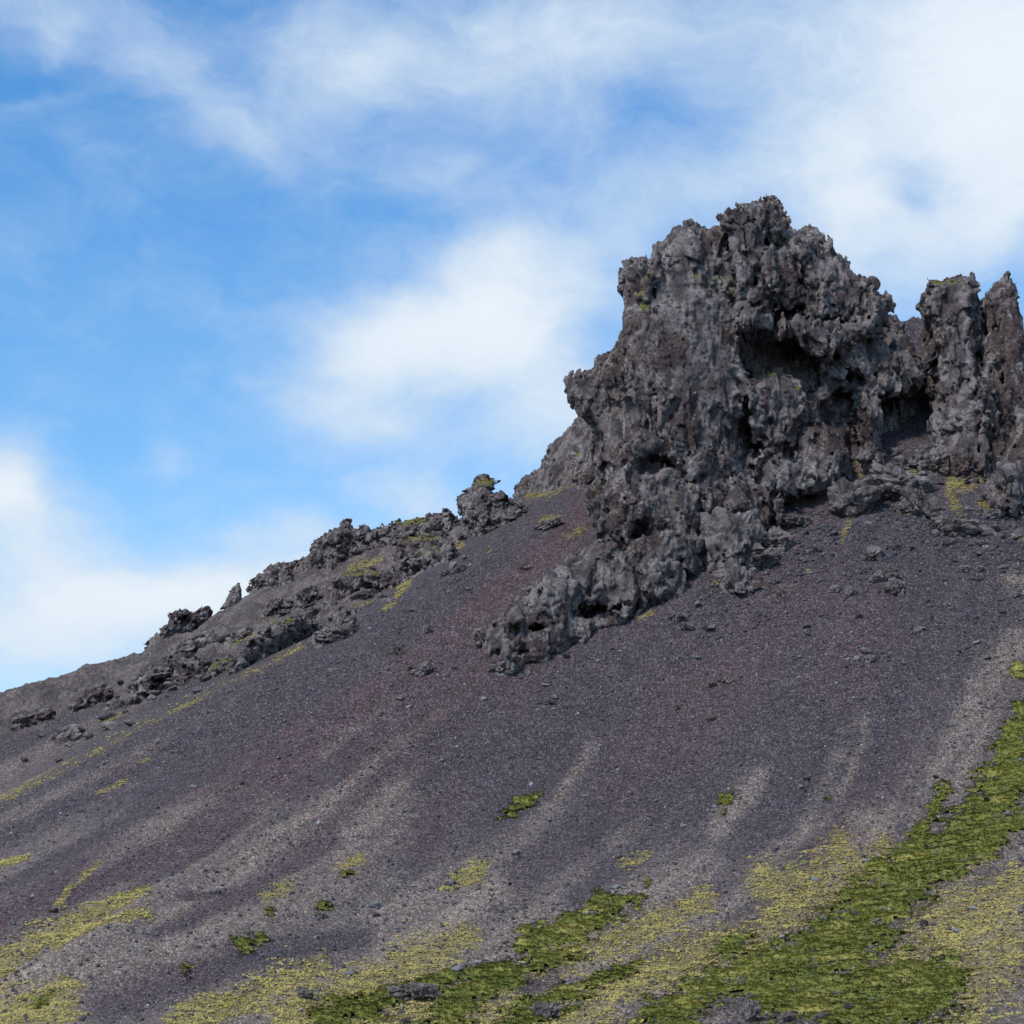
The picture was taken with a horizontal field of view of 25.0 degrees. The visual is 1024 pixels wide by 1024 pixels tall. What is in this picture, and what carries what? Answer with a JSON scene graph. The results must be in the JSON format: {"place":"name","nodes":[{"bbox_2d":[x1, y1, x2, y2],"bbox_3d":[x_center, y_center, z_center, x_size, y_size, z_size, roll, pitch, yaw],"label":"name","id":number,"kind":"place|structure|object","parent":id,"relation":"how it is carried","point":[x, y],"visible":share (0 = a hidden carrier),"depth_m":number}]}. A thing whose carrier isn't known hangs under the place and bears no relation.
{"place":"outdoors","nodes":[
{"label":"outdoors","id":0,"kind":"place"},
{"bbox_2d":[0,314,1023,1023],"bbox_3d":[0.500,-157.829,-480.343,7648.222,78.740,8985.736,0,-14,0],"label":"hillside","id":1,"kind":"structure","parent":0,"point":[498,582],"depth_m":152.94},
{"bbox_2d":[3,708,55,730],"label":"rock outcrop","id":2,"kind":"object","parent":1,"relation":"on","point":[34,717],"visible":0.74,"depth_m":191.94},
{"bbox_2d":[51,724,85,744],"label":"rock outcrop","id":3,"kind":"object","parent":1,"relation":"on","point":[69,732],"visible":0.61,"depth_m":185.55},
{"bbox_2d":[83,733,93,738],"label":"stone","id":4,"kind":"object","parent":1,"relation":"on","point":[88,735],"visible":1,"depth_m":183.51},
{"bbox_2d":[67,686,113,712],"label":"rock outcrop","id":5,"kind":"object","parent":1,"relation":"on","point":[94,696],"visible":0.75,"depth_m":194.24},
{"bbox_2d":[96,711,116,720],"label":"stone","id":6,"kind":"object","parent":1,"relation":"on","point":[106,715],"visible":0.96,"depth_m":187.76},
{"bbox_2d":[98,721,120,728],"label":"stone","id":7,"kind":"object","parent":1,"relation":"on","point":[109,725],"visible":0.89,"depth_m":184.05},
{"bbox_2d":[104,691,140,710],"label":"rock outcrop","id":8,"kind":"object","parent":1,"relation":"on","point":[121,700],"visible":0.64,"depth_m":190.56},
{"bbox_2d":[122,719,137,725],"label":"stone","id":9,"kind":"object","parent":1,"relation":"on","point":[129,722],"visible":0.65,"depth_m":175.79},
{"bbox_2d":[147,694,156,700],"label":"stone","id":10,"kind":"object","parent":1,"relation":"on","point":[150,697],"visible":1,"depth_m":190.06},
{"bbox_2d":[143,632,169,650],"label":"rock outcrop","id":11,"kind":"object","parent":1,"relation":"on","point":[151,640],"visible":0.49,"depth_m":210.19},
{"bbox_2d":[127,653,211,700],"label":"rock outcrop","id":12,"kind":"object","parent":1,"relation":"on","point":[180,671],"visible":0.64,"depth_m":192.72},
{"bbox_2d":[159,606,212,638],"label":"rock outcrop","id":13,"kind":"object","parent":1,"relation":"on","point":[180,621],"visible":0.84,"depth_m":209.29},
{"bbox_2d":[161,624,228,662],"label":"rock outcrop","id":14,"kind":"object","parent":1,"relation":"on","point":[192,643],"visible":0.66,"depth_m":200.60},
{"bbox_2d":[192,686,203,692],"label":"stone","id":15,"kind":"object","parent":1,"relation":"on","point":[197,689],"visible":1,"depth_m":177.73},
{"bbox_2d":[197,653,236,681],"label":"rock outcrop","id":16,"kind":"object","parent":1,"relation":"on","point":[226,662],"visible":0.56,"depth_m":191.43},
{"bbox_2d":[213,887,221,894],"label":"boulder","id":17,"kind":"object","parent":1,"relation":"on","point":[217,891],"visible":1,"depth_m":127.36},
{"bbox_2d":[214,625,231,641],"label":"stone","id":18,"kind":"object","parent":1,"relation":"on","point":[221,633],"visible":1,"depth_m":200.56},
{"bbox_2d":[220,583,241,609],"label":"rock spike","id":19,"kind":"object","parent":1,"relation":"on","point":[234,597],"visible":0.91,"depth_m":212.19},
{"bbox_2d":[222,625,252,646],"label":"rock outcrop","id":20,"kind":"object","parent":1,"relation":"on","point":[244,631],"visible":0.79,"depth_m":200.47},
{"bbox_2d":[246,562,293,593],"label":"rock outcrop","id":21,"kind":"object","parent":1,"relation":"on","point":[275,576],"visible":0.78,"depth_m":211.36},
{"bbox_2d":[227,609,318,676],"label":"rock outcrop","id":22,"kind":"object","parent":1,"relation":"on","point":[276,637],"visible":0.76,"depth_m":188.06},
{"bbox_2d":[258,585,322,622],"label":"rock outcrop","id":23,"kind":"object","parent":1,"relation":"on","point":[303,598],"visible":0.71,"depth_m":205.07},
{"bbox_2d":[298,989,313,998],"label":"boulder","id":24,"kind":"object","parent":1,"relation":"on","point":[305,994],"visible":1,"depth_m":107.65},
{"bbox_2d":[286,545,335,569],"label":"rock outcrop","id":25,"kind":"object","parent":1,"relation":"on","point":[297,563],"visible":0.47,"depth_m":213.54},
{"bbox_2d":[309,606,321,614],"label":"boulder","id":26,"kind":"object","parent":1,"relation":"on","point":[317,610],"visible":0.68,"depth_m":200.98},
{"bbox_2d":[304,616,356,648],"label":"rock outcrop","id":27,"kind":"object","parent":1,"relation":"on","point":[342,629],"visible":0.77,"depth_m":179.23},
{"bbox_2d":[293,518,374,572],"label":"rock outcrop","id":28,"kind":"object","parent":1,"relation":"on","point":[344,537],"visible":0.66,"depth_m":211.91},
{"bbox_2d":[349,591,365,599],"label":"stone","id":29,"kind":"object","parent":1,"relation":"on","point":[356,595],"visible":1,"depth_m":198.36},
{"bbox_2d":[323,566,392,608],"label":"rock outcrop","id":30,"kind":"object","parent":1,"relation":"on","point":[370,581],"visible":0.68,"depth_m":200.03},
{"bbox_2d":[331,594,397,622],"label":"rock outcrop","id":31,"kind":"object","parent":1,"relation":"on","point":[343,614],"visible":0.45,"depth_m":192.40},
{"bbox_2d":[370,901,379,907],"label":"stone","id":32,"kind":"object","parent":1,"relation":"on","point":[374,904],"visible":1,"depth_m":126.81},
{"bbox_2d":[389,646,406,654],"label":"boulder","id":33,"kind":"object","parent":1,"relation":"on","point":[398,650],"visible":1,"depth_m":172.53},
{"bbox_2d":[400,1017,410,1023],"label":"boulder","id":34,"kind":"object","parent":1,"relation":"on","point":[404,1020],"visible":1,"depth_m":104.48},
{"bbox_2d":[386,981,434,1000],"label":"boulder","id":35,"kind":"object","parent":1,"relation":"on","point":[415,991],"visible":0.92,"depth_m":108.77},
{"bbox_2d":[365,508,461,549],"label":"rock outcrop","id":36,"kind":"object","parent":1,"relation":"on","point":[441,524],"visible":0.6,"depth_m":208.55},
{"bbox_2d":[389,530,446,560],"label":"rock outcrop","id":37,"kind":"object","parent":1,"relation":"on","point":[411,542],"visible":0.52,"depth_m":205.39},
{"bbox_2d":[387,538,457,588],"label":"rock outcrop","id":38,"kind":"object","parent":1,"relation":"on","point":[409,567],"visible":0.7,"depth_m":195.39},
{"bbox_2d":[409,660,436,677],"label":"boulder","id":39,"kind":"object","parent":1,"relation":"on","point":[423,669],"visible":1,"depth_m":168.88},
{"bbox_2d":[423,624,431,633],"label":"boulder","id":40,"kind":"object","parent":1,"relation":"on","point":[427,628],"visible":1,"depth_m":176.13},
{"bbox_2d":[429,984,439,996],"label":"boulder","id":41,"kind":"object","parent":1,"relation":"on","point":[433,990],"visible":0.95,"depth_m":109.69},
{"bbox_2d":[437,570,449,577],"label":"boulder","id":42,"kind":"object","parent":1,"relation":"on","point":[443,573],"visible":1,"depth_m":186.65},
{"bbox_2d":[449,561,456,568],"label":"stone","id":43,"kind":"object","parent":1,"relation":"on","point":[453,564],"visible":0.92,"depth_m":188.30},
{"bbox_2d":[450,965,462,971],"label":"stone","id":44,"kind":"object","parent":1,"relation":"on","point":[457,968],"visible":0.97,"depth_m":114.35},
{"bbox_2d":[451,563,467,573],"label":"boulder","id":45,"kind":"object","parent":1,"relation":"on","point":[459,568],"visible":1,"depth_m":186.42},
{"bbox_2d":[448,473,527,540],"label":"rock outcrop","id":46,"kind":"object","parent":1,"relation":"on","point":[483,508],"visible":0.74,"depth_m":199.85},
{"bbox_2d":[487,653,522,675],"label":"boulder","id":47,"kind":"object","parent":1,"relation":"on","point":[497,667],"visible":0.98,"depth_m":169.18},
{"bbox_2d":[0,462,1023,1023],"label":"moss","id":48,"kind":"object","parent":1,"relation":"on","point":[32,1012],"visible":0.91,"depth_m":116.25},
{"bbox_2d":[515,562,531,569],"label":"boulder","id":49,"kind":"object","parent":1,"relation":"on","point":[523,566],"visible":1,"depth_m":185.23},
{"bbox_2d":[27,659,1023,1023],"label":"grass","id":50,"kind":"structure","parent":1,"relation":"on","point":[845,935],"depth_m":114.88},
{"bbox_2d":[530,1001,562,1018],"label":"boulder","id":51,"kind":"object","parent":1,"relation":"on","point":[550,1010],"visible":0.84,"depth_m":105.78},
{"bbox_2d":[533,516,564,530],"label":"boulder","id":52,"kind":"object","parent":1,"relation":"on","point":[545,525],"visible":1,"depth_m":192.64},
{"bbox_2d":[545,699,554,704],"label":"boulder","id":53,"kind":"object","parent":1,"relation":"on","point":[548,701],"visible":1,"depth_m":164.26},
{"bbox_2d":[512,416,594,498],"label":"rock buttress","id":54,"kind":"object","parent":1,"relation":"on","point":[565,459],"visible":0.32,"depth_m":208.22},
{"bbox_2d":[574,473,594,488],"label":"rock outcrop","id":55,"kind":"object","parent":1,"relation":"on","point":[583,479],"visible":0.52,"depth_m":202.77},
{"bbox_2d":[583,485,602,526],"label":"boulder","id":56,"kind":"object","parent":1,"relation":"on","point":[592,503],"visible":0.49,"depth_m":190.85},
{"bbox_2d":[665,610,675,620],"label":"boulder","id":57,"kind":"object","parent":1,"relation":"on","point":[671,614],"visible":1,"depth_m":173.47},
{"bbox_2d":[674,613,688,622],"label":"boulder","id":58,"kind":"object","parent":1,"relation":"on","point":[680,617],"visible":0.97,"depth_m":172.74},
{"bbox_2d":[679,622,694,630],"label":"boulder","id":59,"kind":"object","parent":1,"relation":"on","point":[684,626],"visible":1,"depth_m":171.38},
{"bbox_2d":[473,194,924,669],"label":"rock crag","id":60,"kind":"structure","parent":1,"relation":"on","point":[762,359],"depth_m":189.89},
{"bbox_2d":[705,624,715,630],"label":"stone","id":61,"kind":"object","parent":1,"relation":"on","point":[711,627],"visible":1,"depth_m":170.84},
{"bbox_2d":[705,681,716,687],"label":"boulder","id":62,"kind":"object","parent":1,"relation":"on","point":[711,684],"visible":1,"depth_m":163.25},
{"bbox_2d":[705,715,716,720],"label":"boulder","id":63,"kind":"object","parent":1,"relation":"on","point":[711,717],"visible":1,"depth_m":158.60},
{"bbox_2d":[717,673,734,683],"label":"boulder","id":64,"kind":"object","parent":1,"relation":"on","point":[724,678],"visible":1,"depth_m":163.54},
{"bbox_2d":[698,506,764,572],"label":"boulder","id":65,"kind":"object","parent":1,"relation":"on","point":[727,533],"visible":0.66,"depth_m":179.80},
{"bbox_2d":[711,556,761,595],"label":"boulder","id":66,"kind":"object","parent":1,"relation":"on","point":[732,575],"visible":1,"depth_m":175.92},
{"bbox_2d":[734,997,761,1021],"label":"boulder","id":67,"kind":"object","parent":1,"relation":"on","point":[747,1009],"visible":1,"depth_m":103.60},
{"bbox_2d":[746,547,779,569],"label":"boulder","id":68,"kind":"object","parent":1,"relation":"on","point":[766,557],"visible":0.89,"depth_m":179.52},
{"bbox_2d":[768,577,781,584],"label":"boulder","id":69,"kind":"object","parent":1,"relation":"on","point":[775,580],"visible":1,"depth_m":176.94},
{"bbox_2d":[761,526,794,552],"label":"boulder","id":70,"kind":"object","parent":1,"relation":"on","point":[779,538],"visible":0.6,"depth_m":182.82},
{"bbox_2d":[776,587,789,597],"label":"boulder","id":71,"kind":"object","parent":1,"relation":"on","point":[781,591],"visible":1,"depth_m":174.79},
{"bbox_2d":[777,1010,794,1022],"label":"boulder","id":72,"kind":"object","parent":1,"relation":"on","point":[787,1016],"visible":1,"depth_m":103.71},
{"bbox_2d":[775,513,814,528],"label":"boulder","id":73,"kind":"object","parent":1,"relation":"on","point":[791,520],"visible":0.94,"depth_m":186.67},
{"bbox_2d":[801,629,809,636],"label":"boulder","id":74,"kind":"object","parent":1,"relation":"on","point":[806,632],"visible":1,"depth_m":168.44},
{"bbox_2d":[812,546,821,552],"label":"boulder","id":75,"kind":"object","parent":1,"relation":"on","point":[816,549],"visible":1,"depth_m":181.66},
{"bbox_2d":[812,1011,830,1020],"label":"boulder","id":76,"kind":"object","parent":1,"relation":"on","point":[820,1015],"visible":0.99,"depth_m":103.56},
{"bbox_2d":[827,584,839,592],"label":"boulder","id":77,"kind":"object","parent":1,"relation":"on","point":[833,588],"visible":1,"depth_m":174.63},
{"bbox_2d":[844,1002,853,1009],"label":"boulder","id":78,"kind":"object","parent":1,"relation":"on","point":[847,1005],"visible":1,"depth_m":105.25},
{"bbox_2d":[845,586,856,595],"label":"boulder","id":79,"kind":"object","parent":1,"relation":"on","point":[851,590],"visible":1,"depth_m":173.72},
{"bbox_2d":[827,474,884,516],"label":"boulder","id":80,"kind":"object","parent":1,"relation":"on","point":[846,497],"visible":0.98,"depth_m":186.62},
{"bbox_2d":[860,647,873,653],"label":"stone","id":81,"kind":"object","parent":1,"relation":"on","point":[865,650],"visible":1,"depth_m":164.89},
{"bbox_2d":[867,654,876,662],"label":"boulder","id":82,"kind":"object","parent":1,"relation":"on","point":[871,658],"visible":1,"depth_m":163.75},
{"bbox_2d":[860,546,884,560],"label":"boulder","id":83,"kind":"object","parent":1,"relation":"on","point":[871,553],"visible":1,"depth_m":179.25},
{"bbox_2d":[868,574,883,583],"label":"boulder","id":84,"kind":"object","parent":1,"relation":"on","point":[874,578],"visible":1,"depth_m":175.39},
{"bbox_2d":[874,569,886,580],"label":"boulder","id":85,"kind":"object","parent":1,"relation":"on","point":[881,573],"visible":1,"depth_m":175.64},
{"bbox_2d":[879,493,890,500],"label":"boulder","id":86,"kind":"object","parent":1,"relation":"on","point":[882,497],"visible":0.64,"depth_m":188.43},
{"bbox_2d":[885,565,898,579],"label":"boulder","id":87,"kind":"object","parent":1,"relation":"on","point":[890,572],"visible":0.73,"depth_m":175.47},
{"bbox_2d":[888,541,902,550],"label":"boulder","id":88,"kind":"object","parent":1,"relation":"on","point":[894,545],"visible":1,"depth_m":180.51},
{"bbox_2d":[882,577,912,597],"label":"boulder","id":89,"kind":"object","parent":1,"relation":"on","point":[895,586],"visible":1,"depth_m":173.07},
{"bbox_2d":[890,447,904,454],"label":"boulder","id":90,"kind":"object","parent":1,"relation":"on","point":[898,451],"visible":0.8,"depth_m":195.44},
{"bbox_2d":[869,463,936,499],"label":"boulder","id":91,"kind":"object","parent":1,"relation":"on","point":[892,482],"visible":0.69,"depth_m":188.22},
{"bbox_2d":[893,449,923,467],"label":"boulder","id":92,"kind":"object","parent":1,"relation":"on","point":[907,457],"visible":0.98,"depth_m":193.06},
{"bbox_2d":[904,622,914,629],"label":"boulder","id":93,"kind":"object","parent":1,"relation":"on","point":[909,625],"visible":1,"depth_m":168.04},
{"bbox_2d":[910,628,920,634],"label":"boulder","id":94,"kind":"object","parent":1,"relation":"on","point":[915,631],"visible":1,"depth_m":167.11},
{"bbox_2d":[897,485,938,516],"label":"boulder","id":95,"kind":"object","parent":1,"relation":"on","point":[915,501],"visible":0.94,"depth_m":185.54},
{"bbox_2d":[916,470,926,475],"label":"stone","id":96,"kind":"object","parent":1,"relation":"on","point":[922,473],"visible":0.7,"depth_m":191.39},
{"bbox_2d":[919,920,928,925],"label":"boulder","id":97,"kind":"object","parent":1,"relation":"on","point":[923,923],"visible":1,"depth_m":117.96},
{"bbox_2d":[914,443,934,455],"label":"boulder","id":98,"kind":"object","parent":1,"relation":"on","point":[924,448],"visible":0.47,"depth_m":194.49},
{"bbox_2d":[917,446,951,476],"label":"boulder","id":99,"kind":"object","parent":1,"relation":"on","point":[935,463],"visible":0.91,"depth_m":191.48},
{"bbox_2d":[930,514,952,530],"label":"boulder","id":100,"kind":"object","parent":1,"relation":"on","point":[936,522],"visible":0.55,"depth_m":183.23},
{"bbox_2d":[940,536,954,546],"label":"boulder","id":101,"kind":"object","parent":1,"relation":"on","point":[947,541],"visible":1,"depth_m":180.44},
{"bbox_2d":[940,514,980,537],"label":"boulder","id":102,"kind":"object","parent":1,"relation":"on","point":[953,525],"visible":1,"depth_m":181.18},
{"bbox_2d":[955,564,969,572],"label":"boulder","id":103,"kind":"object","parent":1,"relation":"on","point":[962,568],"visible":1,"depth_m":175.91},
{"bbox_2d":[915,272,1013,477],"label":"rock tower","id":104,"kind":"structure","parent":1,"relation":"on","point":[960,391],"depth_m":198.02},
{"bbox_2d":[949,447,979,476],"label":"boulder","id":105,"kind":"object","parent":1,"relation":"on","point":[965,462],"visible":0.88,"depth_m":190.94},
{"bbox_2d":[970,477,979,482],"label":"stone","id":106,"kind":"object","parent":1,"relation":"on","point":[974,480],"visible":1,"depth_m":189.56},
{"bbox_2d":[973,563,984,571],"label":"boulder","id":107,"kind":"object","parent":1,"relation":"on","point":[978,567],"visible":1,"depth_m":175.84},
{"bbox_2d":[976,493,986,501],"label":"boulder","id":108,"kind":"object","parent":1,"relation":"on","point":[982,498],"visible":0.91,"depth_m":186.37},
{"bbox_2d":[974,540,990,545],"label":"boulder","id":109,"kind":"object","parent":1,"relation":"on","point":[980,542],"visible":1,"depth_m":179.85},
{"bbox_2d":[979,525,996,534],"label":"stone","id":110,"kind":"object","parent":1,"relation":"on","point":[989,530],"visible":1,"depth_m":181.43},
{"bbox_2d":[985,508,1006,519],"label":"boulder","id":111,"kind":"object","parent":1,"relation":"on","point":[991,513],"visible":1,"depth_m":183.57},
{"bbox_2d":[978,271,1023,469],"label":"rock spire","id":112,"kind":"object","parent":1,"relation":"on","point":[1002,363],"visible":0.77,"depth_m":197.03},
{"bbox_2d":[984,458,1023,517],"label":"boulder","id":113,"kind":"object","parent":1,"relation":"on","point":[1004,486],"visible":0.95,"depth_m":183.63},
{"bbox_2d":[1008,591,1021,597],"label":"boulder","id":114,"kind":"object","parent":1,"relation":"on","point":[1011,594],"visible":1,"depth_m":171.66},
{"bbox_2d":[1010,528,1023,537],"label":"stone","id":115,"kind":"object","parent":1,"relation":"on","point":[1019,533],"visible":1,"depth_m":180.38},
{"bbox_2d":[0,0,1023,691],"label":"sky","id":116,"kind":"structure","parent":0,"point":[274,274]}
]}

